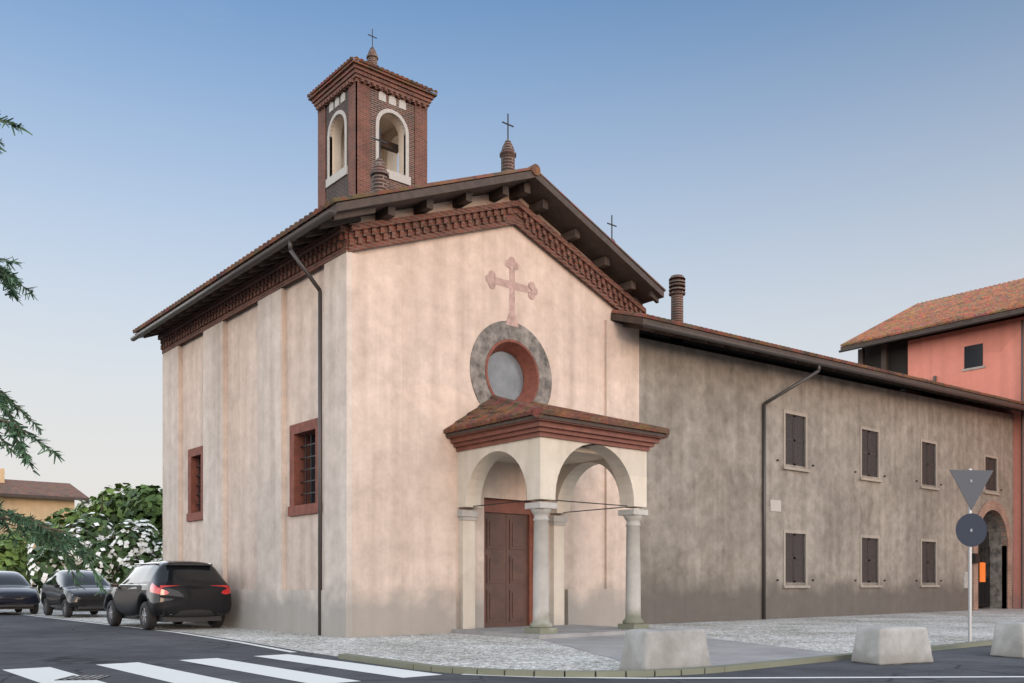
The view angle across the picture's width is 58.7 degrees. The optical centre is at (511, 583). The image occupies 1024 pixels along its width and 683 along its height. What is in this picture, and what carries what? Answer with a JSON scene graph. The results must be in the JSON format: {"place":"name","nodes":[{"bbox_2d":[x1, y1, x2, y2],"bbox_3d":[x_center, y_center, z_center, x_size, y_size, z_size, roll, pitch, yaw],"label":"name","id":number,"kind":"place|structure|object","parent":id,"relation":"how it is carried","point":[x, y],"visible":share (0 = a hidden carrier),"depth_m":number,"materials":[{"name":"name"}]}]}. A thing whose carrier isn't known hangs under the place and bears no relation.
{"place":"outdoors","nodes":[
{"label":"outdoors","id":0,"kind":"place"},
{"bbox_2d":[0,611,1023,682],"bbox_3d":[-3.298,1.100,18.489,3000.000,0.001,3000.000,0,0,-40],"label":"ground","id":1,"kind":"structure","parent":0,"point":[77,647],"depth_m":12.46,"materials":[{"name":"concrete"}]},
{"bbox_2d":[0,570,39,613],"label":"blue car","id":2,"kind":"object","parent":1,"relation":"on","point":[18,592],"visible":1,"depth_m":31.72,"materials":[{"name":"black paint"}]},
{"bbox_2d":[0,468,89,587],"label":"distant house","id":3,"kind":"structure","parent":1,"relation":"on","point":[39,500],"depth_m":64.20,"materials":[{"name":"paint"}]},
{"bbox_2d":[0,114,109,595],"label":"conifer","id":4,"kind":"object","parent":1,"relation":"on","point":[65,541],"visible":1,"depth_m":7.83,"materials":[{"name":"green plant"}]},
{"bbox_2d":[56,675,109,679],"bbox_3d":[-4.946,1.090,10.495,0.450,0.020,0.450,0,0,-5],"label":"drain grate","id":5,"kind":"object","parent":1,"relation":"in","point":[86,677],"visible":1,"depth_m":10.42,"materials":[{"name":"grey metal"}]},
{"bbox_2d":[0,599,1023,669],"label":"forecourt cobbles","id":6,"kind":"object","parent":1,"relation":"on","point":[834,634],"visible":0.17,"depth_m":18.03,"materials":[{"name":"grey stone"}]},
{"bbox_2d":[0,527,36,584],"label":"bush","id":7,"kind":"object","parent":6,"relation":"on","point":[13,559],"visible":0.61,"depth_m":39.33,"materials":[{"name":"green plant"}]},
{"bbox_2d":[41,570,112,617],"bbox_3d":[-14.405,0.318,30.448,1.920,1.563,3.869,0,0,-40],"label":"hatchback car","id":8,"kind":"object","parent":6,"relation":"on","point":[63,593],"visible":0.8,"depth_m":29.48,"materials":[{"name":"black paint"}]},
{"bbox_2d":[43,483,135,537],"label":"tree","id":9,"kind":"object","parent":6,"relation":"on","point":[98,504],"visible":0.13,"depth_m":48.52,"materials":[{"name":"green plant"}]},
{"bbox_2d":[26,512,162,598],"bbox_3d":[-14.999,-1.002,39.060,11.392,4.252,3.387,0,0,-9],"label":"oleander hedge","id":10,"kind":"object","parent":6,"relation":"on","point":[124,548],"visible":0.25,"depth_m":38.17,"materials":[{"name":"white plant"}]},
{"bbox_2d":[100,484,162,539],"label":"bush","id":11,"kind":"object","parent":6,"relation":"on","point":[143,501],"visible":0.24,"depth_m":44.98,"materials":[{"name":"green plant"}]},
{"bbox_2d":[103,561,231,629],"bbox_3d":[-8.754,0.279,22.910,2.100,1.643,4.272,0,0,-40],"label":"suv","id":12,"kind":"object","parent":6,"relation":"on","point":[149,595],"visible":1,"depth_m":21.47,"materials":[{"name":"black paint"}]},
{"bbox_2d":[326,88,413,201],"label":"bell tower","id":13,"kind":"structure","parent":6,"relation":"on","point":[391,128],"depth_m":33.03,"materials":[{"name":"brick"}]},
{"bbox_2d":[307,56,437,101],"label":"tower roof","id":14,"kind":"structure","parent":13,"relation":"on","point":[335,74],"depth_m":32.31,"materials":[{"name":"brown tile"}]},
{"bbox_2d":[366,29,377,64],"bbox_3d":[-5.147,-19.532,33.563,0.440,1.804,0.429,0,0,-40],"label":"cross finial","id":15,"kind":"object","parent":14,"relation":"on","point":[371,56],"visible":0.62,"depth_m":33.43,"materials":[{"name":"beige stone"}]},
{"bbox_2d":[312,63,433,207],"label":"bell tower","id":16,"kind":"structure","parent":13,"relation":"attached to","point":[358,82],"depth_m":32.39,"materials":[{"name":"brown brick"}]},
{"bbox_2d":[380,138,398,157],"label":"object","id":17,"kind":"object","parent":13,"relation":"attached to","point":[391,147],"visible":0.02,"depth_m":33.86,"materials":[{"name":"brown metal"}]},
{"bbox_2d":[181,194,623,628],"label":"church nave","id":18,"kind":"structure","parent":6,"relation":"on","point":[454,304],"depth_m":20.63,"materials":[{"name":"beige paint"}]},
{"bbox_2d":[186,445,202,521],"bbox_3d":[-8.615,-2.700,24.798,0.065,1.990,1.220,0,0,-40],"label":"side window frame","id":19,"kind":"object","parent":18,"relation":"attached to","point":[190,515],"visible":0.89,"depth_m":24.98,"materials":[{"name":"ceramic"}]},
{"bbox_2d":[196,457,200,511],"bbox_3d":[-8.392,-2.700,24.984,0.285,1.590,0.760,0,0,-40],"label":"side window glass","id":20,"kind":"object","parent":18,"relation":"attached to","point":[199,494],"visible":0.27,"depth_m":25.04,"materials":[{"name":"grey glass"}]},
{"bbox_2d":[130,210,336,634],"bbox_3d":[-6.956,-2.995,22.066,0.795,8.190,11.820,0,0,-40],"label":"gutter and downspout","id":21,"kind":"object","parent":18,"relation":"attached to","point":[308,227],"visible":1,"depth_m":19.08,"materials":[{"name":"brown metal"}]},
{"bbox_2d":[163,251,352,637],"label":"pilasters","id":22,"kind":"object","parent":18,"relation":"attached to","point":[271,603],"visible":0.84,"depth_m":20.87,"materials":[{"name":"paint"}]},
{"bbox_2d":[288,418,317,516],"bbox_3d":[-4.542,-2.520,19.926,0.065,2.040,1.500,0,0,-40],"label":"side window frame","id":23,"kind":"object","parent":18,"relation":"attached to","point":[310,508],"visible":0.8,"depth_m":20.04,"materials":[{"name":"brick"}]},
{"bbox_2d":[300,432,314,503],"bbox_3d":[-4.319,-2.520,20.112,0.285,1.640,1.040,0,0,-40],"label":"window grille","id":24,"kind":"object","parent":18,"relation":"attached to","point":[312,469],"visible":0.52,"depth_m":20.28,"materials":[{"name":"grey metal"}]},
{"bbox_2d":[370,128,388,191],"bbox_3d":[-2.780,-8.723,19.118,0.400,1.640,0.390,0,0,-40],"label":"pinnacle","id":25,"kind":"object","parent":18,"relation":"on","point":[379,174],"visible":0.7,"depth_m":18.99,"materials":[{"name":"brick"}]},
{"bbox_2d":[133,164,665,337],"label":"roof","id":26,"kind":"structure","parent":18,"relation":"on","point":[563,213],"depth_m":20.96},
{"bbox_2d":[144,182,658,337],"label":"roof eaves","id":27,"kind":"object","parent":26,"relation":"attached to","point":[519,191],"visible":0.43,"depth_m":20.71,"materials":[{"name":"brown wood"}]},
{"bbox_2d":[158,200,645,353],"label":"cornice","id":28,"kind":"structure","parent":18,"relation":"attached to","point":[323,249],"depth_m":20.88,"materials":[{"name":"brown brick"}]},
{"bbox_2d":[352,253,638,636],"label":"facade pilasters","id":29,"kind":"object","parent":18,"relation":"attached to","point":[384,604],"visible":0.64,"depth_m":19.02,"materials":[{"name":"paint"}]},
{"bbox_2d":[500,114,515,171],"bbox_3d":[-0.095,-10.196,21.363,0.400,1.640,0.390,0,0,-40],"label":"cross finial","id":30,"kind":"object","parent":18,"relation":"on","point":[507,154],"visible":0.73,"depth_m":21.24,"materials":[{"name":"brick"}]},
{"bbox_2d":[484,498,533,627],"bbox_3d":[-0.153,-0.425,21.432,1.660,3.050,0.160,0,0,-40],"label":"church door","id":31,"kind":"structure","parent":18,"relation":"in","point":[508,559],"depth_m":21.45,"materials":[{"name":"brown wood"}]},
{"bbox_2d":[470,321,551,403],"bbox_3d":[-0.095,-4.860,21.363,2.480,2.480,0.380,0,0,-40],"label":"round window surround","id":32,"kind":"object","parent":18,"relation":"attached to","point":[489,337],"depth_m":21.39,"materials":[{"name":"grey stone"}]},
{"bbox_2d":[488,351,522,399],"bbox_3d":[-0.192,-4.860,21.478,1.240,1.240,0.020,0,0,-40],"label":"round window pane","id":33,"kind":"structure","parent":32,"relation":"in","point":[505,375],"depth_m":21.50,"materials":[{"name":"grey glass"}]},
{"bbox_2d":[459,520,563,628],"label":"porch pilasters","id":34,"kind":"object","parent":18,"relation":"attached to","point":[466,574],"visible":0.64,"depth_m":20.34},
{"bbox_2d":[486,257,537,326],"bbox_3d":[0.009,-6.809,21.238,1.580,1.618,0.016,0,0,-40],"label":"cross","id":35,"kind":"object","parent":18,"relation":"attached to","point":[511,284],"visible":1,"depth_m":21.23,"materials":[{"name":"pink paint"}]},
{"bbox_2d":[607,215,616,242],"bbox_3d":[2.590,-8.723,23.608,0.400,1.640,0.390,0,0,-40],"label":"cross","id":36,"kind":"object","parent":18,"relation":"on","point":[611,224],"visible":0.15,"depth_m":23.60,"materials":[{"name":"metal"}]},
{"bbox_2d":[452,625,649,638],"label":"porch floor","id":37,"kind":"structure","parent":6,"relation":"on","point":[566,631],"depth_m":19.19,"materials":[{"name":"grey stone"}]},
{"bbox_2d":[457,502,648,633],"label":"porch columns","id":38,"kind":"structure","parent":6,"relation":"on","point":[540,623],"depth_m":19.84,"materials":[{"name":"grey stone"}]},
{"bbox_2d":[443,395,669,437],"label":"porch roof","id":39,"kind":"structure","parent":38,"relation":"on","point":[494,411],"depth_m":19.15,"materials":[{"name":"brown tile"}]},
{"bbox_2d":[619,628,710,669],"bbox_3d":[1.935,0.840,11.457,1.078,0.533,0.551,0,0,-30],"label":"concrete block","id":40,"kind":"object","parent":6,"relation":"on","point":[664,648],"depth_m":11.22,"materials":[{"name":"grey concrete"}]},
{"bbox_2d":[338,640,992,676],"bbox_3d":[13.090,1.065,23.163,36.860,0.070,4.868,0,0,-40],"label":"kerb stone","id":41,"kind":"object","parent":6,"relation":"on","point":[592,673],"visible":1,"depth_m":11.25,"materials":[{"name":"stone"}]},
{"bbox_2d":[541,635,838,665],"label":"walkway slab","id":42,"kind":"structure","parent":6,"relation":"on","point":[723,652],"depth_m":14.98,"materials":[{"name":"grey stone"}]},
{"bbox_2d":[639,337,1012,623],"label":"long house","id":43,"kind":"structure","parent":6,"relation":"on","point":[701,542],"depth_m":28.66,"materials":[{"name":"beige paint"}]},
{"bbox_2d":[669,274,685,345],"bbox_3d":[5.212,-8.290,28.734,0.540,2.780,0.526,0,0,-40],"label":"chimney","id":44,"kind":"object","parent":43,"relation":"on","point":[677,289],"visible":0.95,"depth_m":28.56,"materials":[{"name":"brick"}]},
{"bbox_2d":[770,499,780,511],"bbox_3d":[8.082,-2.375,27.913,0.550,0.350,0.020,0,0,-40],"label":"street name plaque","id":45,"kind":"object","parent":43,"relation":"attached to","point":[775,505],"visible":1,"depth_m":27.89,"materials":[{"name":"white paint"}]},
{"bbox_2d":[611,310,1023,407],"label":"roof eaves","id":46,"kind":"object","parent":43,"relation":"on","point":[633,318],"depth_m":30.03,"materials":[{"name":"brown wood"}]},
{"bbox_2d":[621,322,1023,411],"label":"long house rafters","id":47,"kind":"object","parent":43,"relation":"attached to","point":[653,331],"visible":0.71,"depth_m":27.53,"materials":[{"name":"brown wood"}]},
{"bbox_2d":[643,323,1023,619],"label":"gutter and downspout","id":48,"kind":"object","parent":43,"relation":"attached to","point":[705,338],"visible":1,"depth_m":27.39,"materials":[{"name":"brown metal"}]},
{"bbox_2d":[776,409,1001,587],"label":"window frames","id":49,"kind":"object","parent":43,"relation":"in","point":[793,454],"depth_m":31.43,"materials":[{"name":"grey stone"}]},
{"bbox_2d":[963,572,967,587],"bbox_3d":[18.087,-0.125,36.253,0.400,0.650,0.060,0,0,-40],"label":"meter box","id":50,"kind":"object","parent":43,"relation":"attached to","point":[965,579],"visible":0.79,"depth_m":36.15,"materials":[{"name":"metal"}]},
{"bbox_2d":[972,553,978,562],"bbox_3d":[18.675,-1.000,36.679,0.350,0.400,0.160,0,0,-40],"label":"wall plaque","id":51,"kind":"object","parent":43,"relation":"attached to","point":[975,557],"visible":0.86,"depth_m":36.57,"materials":[{"name":"grey metal"}]},
{"bbox_2d":[978,520,989,607],"bbox_3d":[19.395,-1.075,38.585,3.300,4.350,0.560,0,0,-40],"label":"iron gate","id":52,"kind":"object","parent":43,"relation":"attached to","point":[984,594],"visible":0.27,"depth_m":39.09,"materials":[{"name":"grey metal"}]},
{"bbox_2d":[973,500,1011,609],"bbox_3d":[19.938,-1.175,37.937,3.700,4.550,0.250,0,0,-40],"label":"archway surround","id":53,"kind":"object","parent":43,"relation":"attached to","point":[991,505],"visible":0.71,"depth_m":38.42,"materials":[{"name":"brick"}]},
{"bbox_2d":[839,311,1023,608],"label":"gutter and downspout","id":54,"kind":"object","parent":6,"relation":"on","point":[1022,426],"visible":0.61,"depth_m":38.87,"materials":[{"name":"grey metal"}]},
{"bbox_2d":[908,317,1023,608],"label":"pink building","id":55,"kind":"structure","parent":6,"relation":"on","point":[940,357],"depth_m":39.99,"materials":[{"name":"paint"}]},
{"bbox_2d":[858,322,989,392],"bbox_3d":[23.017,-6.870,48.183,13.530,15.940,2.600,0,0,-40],"label":"loggia opening","id":56,"kind":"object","parent":55,"relation":"attached to","point":[891,356],"visible":0.17,"depth_m":43.87,"materials":[{"name":"brown wood"}]},
{"bbox_2d":[840,278,1023,349],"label":"tiled roof","id":57,"kind":"structure","parent":55,"relation":"on","point":[997,300],"depth_m":43.12,"materials":[{"name":"orange tile"}]},
{"bbox_2d":[962,343,984,371],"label":"window","id":58,"kind":"structure","parent":55,"relation":"attached to","point":[973,357],"depth_m":40.50,"materials":[{"name":"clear glass"}]},
{"bbox_2d":[950,469,993,641],"bbox_3d":[8.205,-0.475,16.312,0.840,3.150,0.137,0,0,-9],"label":"road sign","id":59,"kind":"object","parent":6,"relation":"on","point":[971,529],"visible":0.91,"depth_m":16.27,"materials":[{"name":"grey metal"}]},
{"bbox_2d":[3,612,1023,682],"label":"road markings","id":60,"kind":"object","parent":1,"relation":"on","point":[46,675],"visible":1,"depth_m":11.17,"materials":[{"name":"paint"}]},
{"bbox_2d":[851,625,932,664],"bbox_3d":[5.267,0.850,12.614,0.993,0.513,0.551,0,0,-23],"label":"concrete block","id":61,"kind":"object","parent":1,"relation":"on","point":[892,645],"depth_m":12.39,"materials":[{"name":"grey concrete"}]},
{"bbox_2d":[990,621,1023,658],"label":"concrete block","id":62,"kind":"object","parent":1,"relation":"on","point":[1008,638],"depth_m":13.49,"materials":[{"name":"grey concrete"}]},
{"bbox_2d":[0,0,1023,515],"label":"sky","id":63,"kind":"structure","parent":0,"point":[814,173],"materials":[{"name":"blue"}]},
{"bbox_2d":[458,437,646,513],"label":"porch walls","id":64,"kind":"structure","parent":0,"point":[553,469],"depth_m":19.83,"materials":[{"name":"beige paint"}]},
{"bbox_2d":[473,500,626,512],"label":"tie rods","id":65,"kind":"object","parent":64,"relation":"attached to","point":[564,501],"visible":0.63,"depth_m":19.58,"materials":[{"name":"black metal"}]},
{"bbox_2d":[447,418,665,451],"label":"porch cornice","id":66,"kind":"structure","parent":64,"relation":"on","point":[532,428],"depth_m":18.93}
]}

